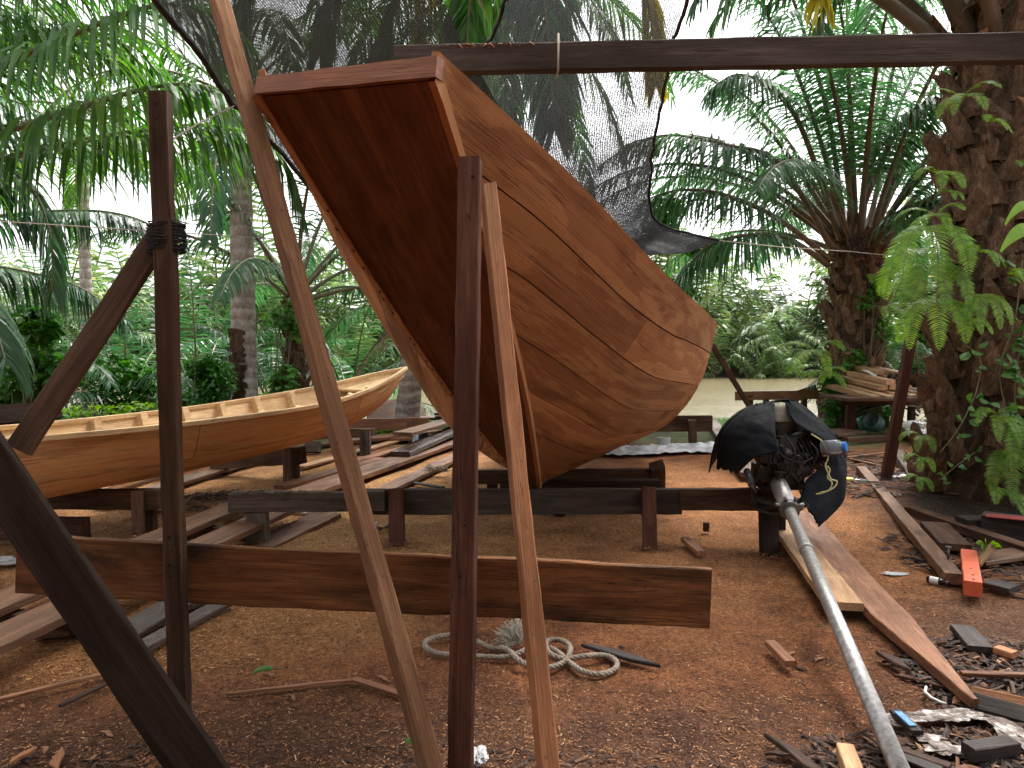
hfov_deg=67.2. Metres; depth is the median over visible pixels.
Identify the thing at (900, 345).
young palm
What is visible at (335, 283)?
nipa palm
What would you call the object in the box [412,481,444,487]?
slat
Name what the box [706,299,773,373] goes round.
nipa palm
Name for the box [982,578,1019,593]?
slab
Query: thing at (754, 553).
loose shavings
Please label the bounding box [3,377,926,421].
river water
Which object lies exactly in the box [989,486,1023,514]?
fern
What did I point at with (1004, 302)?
fern
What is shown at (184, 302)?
young palm
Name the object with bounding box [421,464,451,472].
net scrap
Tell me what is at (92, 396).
young palm
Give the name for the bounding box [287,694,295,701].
wood chip
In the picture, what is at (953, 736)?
splinter
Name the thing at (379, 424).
trestle
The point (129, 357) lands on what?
nipa palm
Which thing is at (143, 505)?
trestle
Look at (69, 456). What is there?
long boat
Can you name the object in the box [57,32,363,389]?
oil palm
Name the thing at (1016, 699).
slat
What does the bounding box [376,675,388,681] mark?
wood chip
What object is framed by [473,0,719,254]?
shade net
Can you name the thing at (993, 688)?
splinter
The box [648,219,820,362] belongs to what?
nipa palm
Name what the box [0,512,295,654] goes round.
plank
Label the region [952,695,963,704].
splinter
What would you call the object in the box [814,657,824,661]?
wood chip
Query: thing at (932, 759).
slat
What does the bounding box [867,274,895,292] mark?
fern
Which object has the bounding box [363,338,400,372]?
nipa palm
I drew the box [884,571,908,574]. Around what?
plastic bag
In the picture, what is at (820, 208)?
oil palm
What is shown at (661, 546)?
loose shavings
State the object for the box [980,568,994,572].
splinter
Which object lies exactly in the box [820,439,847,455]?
plastic bottle
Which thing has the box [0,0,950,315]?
sky
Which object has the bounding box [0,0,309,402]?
coconut palm
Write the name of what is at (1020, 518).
paint patch
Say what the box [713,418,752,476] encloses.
plastic sheet
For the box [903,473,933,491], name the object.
fern
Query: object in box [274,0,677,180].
coconut palm
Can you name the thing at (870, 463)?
slat
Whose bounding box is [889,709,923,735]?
slat
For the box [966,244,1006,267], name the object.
fern
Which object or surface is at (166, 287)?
timber post
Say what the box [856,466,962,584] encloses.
plank
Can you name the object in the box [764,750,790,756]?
splinter
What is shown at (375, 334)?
nipa palm
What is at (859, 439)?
plank
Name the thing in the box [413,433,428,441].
board
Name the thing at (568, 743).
sawdust shavings
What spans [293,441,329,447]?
board
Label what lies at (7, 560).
plastic bag
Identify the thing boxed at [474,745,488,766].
plastic bag
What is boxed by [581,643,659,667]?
slat
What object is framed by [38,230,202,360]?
nipa palm
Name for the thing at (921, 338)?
shrub
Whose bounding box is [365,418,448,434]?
grass
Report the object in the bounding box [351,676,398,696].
stick
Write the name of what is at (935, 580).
glass bottle
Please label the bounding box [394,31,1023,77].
top beam
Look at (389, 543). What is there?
loose shavings
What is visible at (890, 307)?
fern
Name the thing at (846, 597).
plank
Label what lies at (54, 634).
plank
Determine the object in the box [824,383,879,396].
sawn timber
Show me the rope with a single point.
(512, 634)
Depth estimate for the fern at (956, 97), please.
6.47 m
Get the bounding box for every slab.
[950,624,993,654]
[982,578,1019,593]
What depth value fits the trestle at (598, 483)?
6.55 m
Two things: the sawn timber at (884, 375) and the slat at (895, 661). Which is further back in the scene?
the sawn timber at (884, 375)
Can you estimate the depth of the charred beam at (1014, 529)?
5.90 m
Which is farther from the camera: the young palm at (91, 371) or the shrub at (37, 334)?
the young palm at (91, 371)
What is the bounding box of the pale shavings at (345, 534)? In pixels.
[91,472,513,554]
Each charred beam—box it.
[955,515,980,527]
[981,511,1023,540]
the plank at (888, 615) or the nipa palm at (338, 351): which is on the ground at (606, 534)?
the plank at (888, 615)
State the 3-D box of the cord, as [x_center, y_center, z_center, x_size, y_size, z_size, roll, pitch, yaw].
[2.129,0.553,5.275,0.184,0.412,0.081,2,4,35]
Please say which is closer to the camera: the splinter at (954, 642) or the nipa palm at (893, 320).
the splinter at (954, 642)
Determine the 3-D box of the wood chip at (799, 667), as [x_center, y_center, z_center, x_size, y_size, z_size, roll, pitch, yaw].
[1.363,1.347,3.652,0.080,0.010,0.027,3,4,41]
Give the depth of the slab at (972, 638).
3.82 m
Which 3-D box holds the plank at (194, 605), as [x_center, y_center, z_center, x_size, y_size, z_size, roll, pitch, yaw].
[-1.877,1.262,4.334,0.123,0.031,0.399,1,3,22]
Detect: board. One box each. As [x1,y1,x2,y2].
[0,403,62,424]
[15,536,711,628]
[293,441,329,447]
[328,434,430,443]
[367,399,425,418]
[371,427,447,441]
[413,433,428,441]
[420,415,441,419]
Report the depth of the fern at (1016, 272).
6.40 m
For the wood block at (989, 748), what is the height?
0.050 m
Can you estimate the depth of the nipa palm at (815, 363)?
43.52 m
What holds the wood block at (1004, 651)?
on the bark litter at (1012, 682)
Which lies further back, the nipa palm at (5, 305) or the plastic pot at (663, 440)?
the nipa palm at (5, 305)
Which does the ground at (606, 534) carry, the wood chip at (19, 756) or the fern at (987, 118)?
the wood chip at (19, 756)
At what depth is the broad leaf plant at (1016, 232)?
6.18 m
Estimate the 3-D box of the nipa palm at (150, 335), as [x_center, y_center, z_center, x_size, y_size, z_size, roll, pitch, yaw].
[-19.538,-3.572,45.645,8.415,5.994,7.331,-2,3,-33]
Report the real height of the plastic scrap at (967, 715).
0.011 m
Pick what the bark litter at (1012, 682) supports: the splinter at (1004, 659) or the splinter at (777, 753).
the splinter at (1004, 659)
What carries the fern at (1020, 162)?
attached to the oil palm at (976, 150)
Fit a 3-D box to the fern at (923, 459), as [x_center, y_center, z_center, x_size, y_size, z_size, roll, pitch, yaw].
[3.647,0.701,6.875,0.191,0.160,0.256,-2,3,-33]
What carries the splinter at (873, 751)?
on the bark litter at (825, 757)
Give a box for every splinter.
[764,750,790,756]
[864,749,881,754]
[876,737,917,749]
[882,658,914,662]
[893,674,948,689]
[908,673,937,682]
[937,733,975,739]
[948,640,961,647]
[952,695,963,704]
[957,764,978,767]
[959,636,989,650]
[965,683,1017,694]
[967,654,989,664]
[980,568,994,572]
[984,757,1013,765]
[996,657,1014,665]
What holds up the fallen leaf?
on the ground at (606, 534)
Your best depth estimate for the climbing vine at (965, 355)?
6.48 m
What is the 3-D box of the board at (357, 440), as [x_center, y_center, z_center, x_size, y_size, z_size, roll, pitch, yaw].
[-1.897,0.849,11.905,1.822,0.052,0.303,-1,3,-25]
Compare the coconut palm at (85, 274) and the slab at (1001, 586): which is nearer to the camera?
the slab at (1001, 586)
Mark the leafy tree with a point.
(689, 255)
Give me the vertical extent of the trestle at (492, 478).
0.541 m
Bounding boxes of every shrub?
[0,303,85,424]
[0,341,230,418]
[62,401,157,419]
[148,353,240,410]
[257,299,302,395]
[812,367,903,428]
[841,281,900,371]
[899,311,931,373]
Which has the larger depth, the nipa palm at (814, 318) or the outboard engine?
the nipa palm at (814, 318)
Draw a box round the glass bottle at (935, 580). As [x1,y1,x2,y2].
[926,576,949,584]
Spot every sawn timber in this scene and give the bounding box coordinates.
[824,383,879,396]
[841,375,887,389]
[841,384,893,396]
[846,382,894,394]
[847,371,895,384]
[850,376,895,389]
[854,366,884,374]
[862,372,895,382]
[871,366,897,375]
[889,390,916,396]
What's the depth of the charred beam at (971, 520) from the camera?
6.08 m
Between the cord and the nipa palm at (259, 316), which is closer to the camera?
the cord
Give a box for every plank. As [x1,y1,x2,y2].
[0,431,229,767]
[0,502,242,616]
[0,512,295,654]
[34,630,68,639]
[104,480,141,488]
[128,601,193,637]
[142,604,231,650]
[145,468,237,487]
[187,525,245,540]
[189,603,204,610]
[242,512,340,547]
[273,457,383,489]
[286,438,452,490]
[300,441,402,468]
[358,437,452,460]
[377,453,452,488]
[390,427,452,456]
[393,419,447,435]
[779,520,863,610]
[799,511,978,709]
[831,428,865,436]
[842,435,908,442]
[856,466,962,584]
[904,506,1023,550]
[920,521,971,550]
[959,547,1023,565]
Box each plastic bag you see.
[0,556,15,565]
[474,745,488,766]
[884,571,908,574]
[902,420,925,435]
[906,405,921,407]
[985,716,1023,748]
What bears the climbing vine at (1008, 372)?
attached to the oil palm at (976, 150)
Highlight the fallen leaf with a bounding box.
[253,665,271,674]
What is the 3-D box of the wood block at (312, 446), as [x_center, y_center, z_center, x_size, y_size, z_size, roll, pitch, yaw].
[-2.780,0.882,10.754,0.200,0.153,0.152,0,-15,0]
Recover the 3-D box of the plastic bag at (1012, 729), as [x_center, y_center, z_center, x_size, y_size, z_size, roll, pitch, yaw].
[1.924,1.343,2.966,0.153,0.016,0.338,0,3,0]
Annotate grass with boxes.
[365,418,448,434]
[713,416,837,428]
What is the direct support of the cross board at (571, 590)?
attached to the timber post at (166, 287)
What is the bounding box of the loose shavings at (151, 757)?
[133,741,227,767]
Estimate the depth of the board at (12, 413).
8.96 m
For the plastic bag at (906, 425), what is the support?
on the ground at (606, 534)
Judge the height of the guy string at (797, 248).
0.563 m
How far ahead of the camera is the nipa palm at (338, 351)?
42.45 m
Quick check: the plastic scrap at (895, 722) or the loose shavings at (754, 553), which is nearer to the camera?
the plastic scrap at (895, 722)
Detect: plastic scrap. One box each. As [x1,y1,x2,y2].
[886,713,926,725]
[906,708,983,721]
[916,733,947,741]
[922,739,963,755]
[945,708,996,719]
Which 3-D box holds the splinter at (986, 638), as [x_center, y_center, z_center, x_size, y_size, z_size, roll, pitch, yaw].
[2.298,1.290,3.836,0.235,0.013,0.046,-10,24,-28]
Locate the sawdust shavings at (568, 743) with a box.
[0,467,1023,767]
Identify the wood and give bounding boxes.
[9,287,896,359]
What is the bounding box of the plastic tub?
[863,412,884,431]
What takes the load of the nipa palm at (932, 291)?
on the ground at (606, 534)
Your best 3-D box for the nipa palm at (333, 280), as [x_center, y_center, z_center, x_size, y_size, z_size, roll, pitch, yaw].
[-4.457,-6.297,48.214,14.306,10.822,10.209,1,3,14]
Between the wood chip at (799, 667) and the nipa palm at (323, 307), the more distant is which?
the nipa palm at (323, 307)
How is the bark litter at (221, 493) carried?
on the ground at (606, 534)
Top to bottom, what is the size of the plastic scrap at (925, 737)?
0.010 m
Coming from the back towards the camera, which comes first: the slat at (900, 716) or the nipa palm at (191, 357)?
the nipa palm at (191, 357)
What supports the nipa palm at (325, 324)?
on the ground at (606, 534)
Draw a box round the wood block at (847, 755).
[836,742,862,767]
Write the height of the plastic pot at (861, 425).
0.334 m
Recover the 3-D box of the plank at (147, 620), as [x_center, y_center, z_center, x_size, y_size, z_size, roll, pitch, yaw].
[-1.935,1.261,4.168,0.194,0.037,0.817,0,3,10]
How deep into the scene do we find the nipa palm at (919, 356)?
43.85 m
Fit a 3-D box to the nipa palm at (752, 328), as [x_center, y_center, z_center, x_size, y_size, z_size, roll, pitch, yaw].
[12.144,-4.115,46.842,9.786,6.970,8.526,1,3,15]
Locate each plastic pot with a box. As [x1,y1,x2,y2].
[657,437,670,444]
[856,415,872,432]
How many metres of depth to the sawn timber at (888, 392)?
13.22 m
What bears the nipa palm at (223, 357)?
on the ground at (606, 534)
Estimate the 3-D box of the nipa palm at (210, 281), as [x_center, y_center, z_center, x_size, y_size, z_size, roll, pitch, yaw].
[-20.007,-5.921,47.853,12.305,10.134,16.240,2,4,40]
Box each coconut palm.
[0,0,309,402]
[0,5,212,417]
[3,1,408,399]
[233,0,668,430]
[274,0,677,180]
[279,243,401,376]
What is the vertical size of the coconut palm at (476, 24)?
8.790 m
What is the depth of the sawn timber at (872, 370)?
13.74 m
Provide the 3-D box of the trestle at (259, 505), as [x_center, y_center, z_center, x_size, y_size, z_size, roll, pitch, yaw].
[-1.567,1.035,5.881,1.192,0.448,0.182,0,3,0]
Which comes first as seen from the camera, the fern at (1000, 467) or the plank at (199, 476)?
the fern at (1000, 467)
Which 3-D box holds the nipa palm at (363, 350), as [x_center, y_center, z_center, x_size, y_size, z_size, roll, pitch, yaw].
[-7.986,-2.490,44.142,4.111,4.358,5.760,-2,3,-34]
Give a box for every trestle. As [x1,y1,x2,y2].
[0,516,90,540]
[46,488,160,536]
[210,446,306,481]
[228,489,385,542]
[349,417,429,443]
[349,428,375,455]
[366,486,681,549]
[478,460,665,487]
[500,478,660,516]
[626,415,712,444]
[680,487,785,556]
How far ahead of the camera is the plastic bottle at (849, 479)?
8.15 m
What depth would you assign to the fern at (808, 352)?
13.66 m
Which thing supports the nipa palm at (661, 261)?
on the ground at (606, 534)
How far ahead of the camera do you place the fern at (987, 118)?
6.50 m
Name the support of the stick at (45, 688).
on the ground at (606, 534)
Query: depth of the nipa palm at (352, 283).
42.22 m
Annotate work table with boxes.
[820,394,920,429]
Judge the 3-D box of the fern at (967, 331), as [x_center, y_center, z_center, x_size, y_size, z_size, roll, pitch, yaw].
[3.631,-0.513,6.625,0.617,0.472,0.416,1,3,20]
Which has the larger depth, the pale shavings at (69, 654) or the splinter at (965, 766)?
the pale shavings at (69, 654)
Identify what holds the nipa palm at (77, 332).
on the ground at (606, 534)
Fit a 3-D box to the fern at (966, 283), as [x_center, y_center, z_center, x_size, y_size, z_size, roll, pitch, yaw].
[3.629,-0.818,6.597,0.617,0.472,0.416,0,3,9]
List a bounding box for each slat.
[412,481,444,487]
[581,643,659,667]
[764,733,819,767]
[847,452,883,457]
[849,458,899,470]
[875,650,911,671]
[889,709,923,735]
[901,746,951,767]
[904,753,943,767]
[959,670,1023,678]
[970,692,1023,722]
[971,686,1023,704]
[978,544,995,566]
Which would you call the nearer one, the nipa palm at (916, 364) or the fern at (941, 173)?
the fern at (941, 173)
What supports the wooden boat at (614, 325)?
on the trestle at (492, 478)
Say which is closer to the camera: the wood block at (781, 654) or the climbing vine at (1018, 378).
the wood block at (781, 654)
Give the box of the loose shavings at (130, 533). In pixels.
[117,530,151,538]
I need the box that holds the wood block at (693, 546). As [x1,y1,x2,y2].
[681,537,705,555]
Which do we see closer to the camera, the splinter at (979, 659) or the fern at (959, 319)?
the splinter at (979, 659)
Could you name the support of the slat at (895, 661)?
on the ground at (606, 534)
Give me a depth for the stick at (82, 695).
3.27 m
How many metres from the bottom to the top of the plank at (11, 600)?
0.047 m
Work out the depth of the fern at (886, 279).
6.68 m
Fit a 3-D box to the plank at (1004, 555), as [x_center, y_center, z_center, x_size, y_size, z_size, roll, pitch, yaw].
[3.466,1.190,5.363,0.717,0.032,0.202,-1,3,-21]
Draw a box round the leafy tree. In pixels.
[651,194,718,304]
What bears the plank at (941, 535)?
on the ground at (606, 534)
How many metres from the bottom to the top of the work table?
0.666 m
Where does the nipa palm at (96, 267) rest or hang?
on the ground at (606, 534)
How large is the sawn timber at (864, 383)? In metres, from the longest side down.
1.289 x 0.169 x 0.087 m
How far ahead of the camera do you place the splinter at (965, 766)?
2.73 m
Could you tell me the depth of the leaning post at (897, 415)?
8.46 m
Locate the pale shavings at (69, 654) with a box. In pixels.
[0,599,316,682]
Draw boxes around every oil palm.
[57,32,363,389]
[595,0,956,427]
[684,0,1023,509]
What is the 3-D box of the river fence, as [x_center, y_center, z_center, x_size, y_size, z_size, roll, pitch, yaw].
[5.263,0.394,15.020,1.947,0.822,0.821,0,3,0]
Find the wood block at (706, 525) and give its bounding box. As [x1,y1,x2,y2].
[703,522,709,531]
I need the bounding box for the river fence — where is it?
[735,384,827,406]
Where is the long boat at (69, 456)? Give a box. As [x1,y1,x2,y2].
[0,367,407,497]
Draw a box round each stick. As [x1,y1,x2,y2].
[0,673,101,701]
[58,682,107,707]
[227,678,352,695]
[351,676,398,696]
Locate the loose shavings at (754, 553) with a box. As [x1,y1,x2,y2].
[748,549,789,558]
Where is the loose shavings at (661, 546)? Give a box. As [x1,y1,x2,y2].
[631,542,670,551]
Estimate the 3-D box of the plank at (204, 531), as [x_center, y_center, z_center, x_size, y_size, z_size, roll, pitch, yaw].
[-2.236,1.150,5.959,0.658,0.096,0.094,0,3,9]
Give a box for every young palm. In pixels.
[9,244,156,417]
[23,268,223,416]
[63,253,306,412]
[189,284,354,394]
[227,303,434,415]
[805,294,931,416]
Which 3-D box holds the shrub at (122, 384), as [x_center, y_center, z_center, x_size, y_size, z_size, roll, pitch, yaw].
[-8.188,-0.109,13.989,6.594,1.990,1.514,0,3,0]
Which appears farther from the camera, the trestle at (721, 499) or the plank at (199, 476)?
the plank at (199, 476)
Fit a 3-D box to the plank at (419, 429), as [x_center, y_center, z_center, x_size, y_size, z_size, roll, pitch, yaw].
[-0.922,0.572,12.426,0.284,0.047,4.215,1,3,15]
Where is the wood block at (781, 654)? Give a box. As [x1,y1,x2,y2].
[765,640,796,666]
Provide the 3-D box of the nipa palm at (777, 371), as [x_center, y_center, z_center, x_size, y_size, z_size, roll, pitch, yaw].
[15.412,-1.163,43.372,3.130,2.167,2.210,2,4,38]
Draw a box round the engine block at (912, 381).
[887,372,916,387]
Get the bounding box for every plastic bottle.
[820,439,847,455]
[847,477,867,482]
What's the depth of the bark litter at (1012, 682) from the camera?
3.55 m
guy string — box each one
[0,221,332,240]
[173,106,233,139]
[720,240,892,255]
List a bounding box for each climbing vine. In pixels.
[938,445,983,483]
[940,340,990,452]
[989,259,1023,479]
[999,330,1023,448]
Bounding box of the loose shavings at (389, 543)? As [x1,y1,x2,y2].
[382,538,416,549]
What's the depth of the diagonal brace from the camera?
2.77 m
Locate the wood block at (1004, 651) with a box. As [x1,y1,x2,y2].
[993,645,1017,658]
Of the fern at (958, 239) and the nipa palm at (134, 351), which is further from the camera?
the nipa palm at (134, 351)
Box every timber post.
[148,90,191,709]
[448,156,481,767]
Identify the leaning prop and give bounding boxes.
[711,343,750,406]
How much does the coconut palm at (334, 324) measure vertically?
3.543 m
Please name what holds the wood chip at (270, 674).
on the ground at (606, 534)
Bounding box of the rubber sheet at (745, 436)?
[708,399,846,526]
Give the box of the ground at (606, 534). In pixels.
[0,354,1023,767]
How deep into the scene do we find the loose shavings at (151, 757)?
2.76 m
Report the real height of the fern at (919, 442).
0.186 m
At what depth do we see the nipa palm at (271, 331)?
44.46 m
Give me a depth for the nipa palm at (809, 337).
44.47 m
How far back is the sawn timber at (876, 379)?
13.46 m
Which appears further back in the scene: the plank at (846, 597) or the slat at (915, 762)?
the plank at (846, 597)
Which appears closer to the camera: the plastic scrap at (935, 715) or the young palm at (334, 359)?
the plastic scrap at (935, 715)
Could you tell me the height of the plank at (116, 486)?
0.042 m
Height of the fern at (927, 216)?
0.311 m
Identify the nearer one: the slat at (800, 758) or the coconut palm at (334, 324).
the slat at (800, 758)
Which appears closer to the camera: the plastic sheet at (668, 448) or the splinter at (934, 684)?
the splinter at (934, 684)
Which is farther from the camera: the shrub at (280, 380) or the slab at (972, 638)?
the shrub at (280, 380)
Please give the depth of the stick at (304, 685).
3.36 m
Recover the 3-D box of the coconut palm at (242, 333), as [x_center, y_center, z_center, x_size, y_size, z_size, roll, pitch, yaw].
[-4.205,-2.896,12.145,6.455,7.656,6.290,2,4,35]
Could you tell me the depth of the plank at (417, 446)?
10.43 m
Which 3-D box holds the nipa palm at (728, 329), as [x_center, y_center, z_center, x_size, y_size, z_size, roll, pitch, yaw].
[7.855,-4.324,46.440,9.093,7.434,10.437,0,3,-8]
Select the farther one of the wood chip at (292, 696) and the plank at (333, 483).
the plank at (333, 483)
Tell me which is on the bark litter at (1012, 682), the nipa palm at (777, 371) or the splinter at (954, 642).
the splinter at (954, 642)
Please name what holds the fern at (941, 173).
attached to the oil palm at (976, 150)
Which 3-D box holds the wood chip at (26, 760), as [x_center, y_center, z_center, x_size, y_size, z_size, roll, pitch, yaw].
[-1.760,1.368,2.796,0.056,0.010,0.025,1,3,26]
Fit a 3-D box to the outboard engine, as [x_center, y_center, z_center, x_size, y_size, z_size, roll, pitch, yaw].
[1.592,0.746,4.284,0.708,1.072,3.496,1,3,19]
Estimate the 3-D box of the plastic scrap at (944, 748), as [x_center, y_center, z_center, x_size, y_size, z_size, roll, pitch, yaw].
[1.603,1.350,2.860,0.145,0.011,0.108,1,3,22]
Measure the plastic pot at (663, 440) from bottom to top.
0.135 m
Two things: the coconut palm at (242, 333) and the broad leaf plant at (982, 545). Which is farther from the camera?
the coconut palm at (242, 333)
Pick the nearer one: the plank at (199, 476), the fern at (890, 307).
the plank at (199, 476)
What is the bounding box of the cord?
[811,433,837,494]
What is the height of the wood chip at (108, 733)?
0.010 m
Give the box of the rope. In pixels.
[422,618,619,677]
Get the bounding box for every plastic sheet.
[606,441,713,455]
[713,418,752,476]
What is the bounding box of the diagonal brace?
[8,232,153,455]
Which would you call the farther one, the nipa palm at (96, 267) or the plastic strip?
the nipa palm at (96, 267)
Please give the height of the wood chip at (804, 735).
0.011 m
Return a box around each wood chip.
[8,746,36,765]
[19,757,29,763]
[42,746,48,754]
[49,747,64,767]
[99,730,112,736]
[262,672,276,677]
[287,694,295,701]
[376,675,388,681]
[791,666,806,670]
[801,732,809,738]
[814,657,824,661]
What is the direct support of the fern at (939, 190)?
attached to the oil palm at (976, 150)
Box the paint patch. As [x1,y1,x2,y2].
[986,513,1023,520]
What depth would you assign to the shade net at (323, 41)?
3.84 m
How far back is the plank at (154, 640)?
4.12 m
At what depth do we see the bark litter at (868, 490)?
8.12 m
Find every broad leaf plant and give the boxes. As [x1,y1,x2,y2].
[976,538,1001,549]
[1000,201,1023,252]
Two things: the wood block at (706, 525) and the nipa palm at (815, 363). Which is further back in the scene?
the nipa palm at (815, 363)
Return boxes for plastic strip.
[862,370,888,390]
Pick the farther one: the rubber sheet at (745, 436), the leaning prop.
the leaning prop
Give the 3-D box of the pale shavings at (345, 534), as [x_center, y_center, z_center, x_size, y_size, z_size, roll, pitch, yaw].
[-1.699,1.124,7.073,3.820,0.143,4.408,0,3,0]
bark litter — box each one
[11,740,819,767]
[129,489,244,514]
[788,721,1023,767]
[804,451,959,498]
[875,529,1023,599]
[898,634,1023,730]
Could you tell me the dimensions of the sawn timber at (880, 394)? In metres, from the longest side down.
1.289 x 0.169 x 0.087 m
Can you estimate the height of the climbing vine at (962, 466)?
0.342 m
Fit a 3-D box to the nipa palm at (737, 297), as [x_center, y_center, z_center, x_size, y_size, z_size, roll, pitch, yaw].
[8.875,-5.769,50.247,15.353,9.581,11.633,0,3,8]
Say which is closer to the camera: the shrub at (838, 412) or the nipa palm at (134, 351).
the shrub at (838, 412)
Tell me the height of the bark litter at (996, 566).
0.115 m
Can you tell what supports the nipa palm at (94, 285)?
on the ground at (606, 534)
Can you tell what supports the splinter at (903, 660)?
on the ground at (606, 534)
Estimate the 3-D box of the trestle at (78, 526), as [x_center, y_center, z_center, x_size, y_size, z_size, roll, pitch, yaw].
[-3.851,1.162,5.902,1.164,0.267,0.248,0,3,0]
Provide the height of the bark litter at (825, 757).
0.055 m
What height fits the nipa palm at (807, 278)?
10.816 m
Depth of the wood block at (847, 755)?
2.72 m
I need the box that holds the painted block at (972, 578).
[960,549,982,597]
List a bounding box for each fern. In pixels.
[772,340,844,377]
[799,366,846,387]
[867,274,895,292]
[875,247,957,301]
[879,302,923,318]
[883,224,979,284]
[893,202,964,235]
[894,298,974,350]
[896,262,975,314]
[899,430,936,452]
[903,452,935,471]
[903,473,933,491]
[913,166,966,188]
[917,80,1001,119]
[937,187,964,199]
[955,314,992,334]
[961,293,1014,330]
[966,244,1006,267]
[975,405,1023,445]
[980,114,1012,132]
[983,448,1023,503]
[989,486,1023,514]
[1001,423,1023,473]
[1008,268,1023,281]
[1014,160,1023,166]
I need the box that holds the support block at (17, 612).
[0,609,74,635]
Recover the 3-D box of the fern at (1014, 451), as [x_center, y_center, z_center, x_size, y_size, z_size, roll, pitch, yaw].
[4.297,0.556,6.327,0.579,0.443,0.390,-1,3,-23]
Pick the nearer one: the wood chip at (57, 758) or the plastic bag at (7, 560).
the wood chip at (57, 758)
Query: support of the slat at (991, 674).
on the bark litter at (1012, 682)
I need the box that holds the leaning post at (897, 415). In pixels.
[880,280,926,479]
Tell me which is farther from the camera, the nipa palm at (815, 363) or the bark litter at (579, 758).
the nipa palm at (815, 363)
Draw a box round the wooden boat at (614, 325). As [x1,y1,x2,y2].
[251,51,716,487]
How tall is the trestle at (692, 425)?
0.510 m
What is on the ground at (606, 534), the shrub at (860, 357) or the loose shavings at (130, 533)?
the loose shavings at (130, 533)
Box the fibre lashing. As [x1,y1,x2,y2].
[145,219,190,254]
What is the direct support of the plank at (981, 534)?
on the ground at (606, 534)
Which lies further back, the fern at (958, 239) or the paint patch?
the fern at (958, 239)
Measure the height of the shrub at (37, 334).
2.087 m
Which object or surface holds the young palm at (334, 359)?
on the ground at (606, 534)
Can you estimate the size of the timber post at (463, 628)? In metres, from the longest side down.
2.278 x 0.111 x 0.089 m
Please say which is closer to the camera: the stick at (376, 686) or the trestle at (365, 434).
the stick at (376, 686)
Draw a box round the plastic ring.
[923,686,946,704]
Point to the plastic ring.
(931, 697)
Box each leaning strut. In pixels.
[209,0,443,767]
[482,182,559,767]
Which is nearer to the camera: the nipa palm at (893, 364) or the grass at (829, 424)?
the grass at (829, 424)
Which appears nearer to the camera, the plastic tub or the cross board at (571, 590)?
the cross board at (571, 590)
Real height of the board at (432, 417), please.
0.052 m
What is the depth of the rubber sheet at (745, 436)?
5.39 m
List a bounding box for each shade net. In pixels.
[151,0,498,192]
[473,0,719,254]
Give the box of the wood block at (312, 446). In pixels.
[304,441,321,452]
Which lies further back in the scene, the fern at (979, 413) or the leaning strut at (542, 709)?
the fern at (979, 413)
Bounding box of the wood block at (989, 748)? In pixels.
[961,735,1020,762]
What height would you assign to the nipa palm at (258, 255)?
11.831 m
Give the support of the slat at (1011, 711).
on the bark litter at (1012, 682)
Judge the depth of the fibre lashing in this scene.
2.81 m
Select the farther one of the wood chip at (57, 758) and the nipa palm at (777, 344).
the nipa palm at (777, 344)
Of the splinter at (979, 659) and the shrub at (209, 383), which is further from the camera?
the shrub at (209, 383)
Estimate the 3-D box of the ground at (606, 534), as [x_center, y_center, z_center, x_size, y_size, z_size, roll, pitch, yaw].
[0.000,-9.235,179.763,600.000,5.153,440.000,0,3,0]
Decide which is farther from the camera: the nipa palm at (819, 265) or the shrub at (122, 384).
the nipa palm at (819, 265)
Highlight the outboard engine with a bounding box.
[743,402,909,767]
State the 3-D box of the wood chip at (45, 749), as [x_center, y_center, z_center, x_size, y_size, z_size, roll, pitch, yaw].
[-1.736,1.363,2.868,0.023,0.010,0.071,-2,4,-36]
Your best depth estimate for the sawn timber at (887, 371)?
13.68 m
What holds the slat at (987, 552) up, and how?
on the bark litter at (996, 566)
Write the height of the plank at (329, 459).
0.032 m
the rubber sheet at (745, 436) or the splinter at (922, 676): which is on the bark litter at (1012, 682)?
the splinter at (922, 676)
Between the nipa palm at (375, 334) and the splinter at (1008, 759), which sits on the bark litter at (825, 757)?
the splinter at (1008, 759)
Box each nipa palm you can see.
[0,229,153,355]
[0,242,154,348]
[0,274,62,328]
[23,215,335,348]
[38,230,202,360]
[55,271,180,360]
[65,317,150,364]
[72,305,155,370]
[106,341,154,373]
[115,271,226,359]
[121,181,356,362]
[142,312,227,364]
[144,327,218,371]
[155,258,363,364]
[182,332,230,367]
[217,251,385,363]
[219,295,323,366]
[304,228,377,356]
[306,315,386,365]
[316,281,380,346]
[324,299,400,363]
[325,275,366,302]
[328,304,395,375]
[330,328,357,377]
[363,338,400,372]
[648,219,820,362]
[649,192,801,350]
[649,228,779,320]
[666,255,737,335]
[693,268,770,365]
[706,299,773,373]
[715,285,828,363]
[720,247,828,362]
[727,343,775,378]
[736,312,817,371]
[751,250,933,361]
[761,345,812,377]
[777,226,940,360]
[786,199,937,363]
[792,326,827,351]
[805,224,942,365]
[809,350,822,369]
[885,317,924,368]
[885,340,902,370]
[898,359,925,368]
[899,343,930,368]
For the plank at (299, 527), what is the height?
0.052 m
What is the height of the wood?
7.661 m

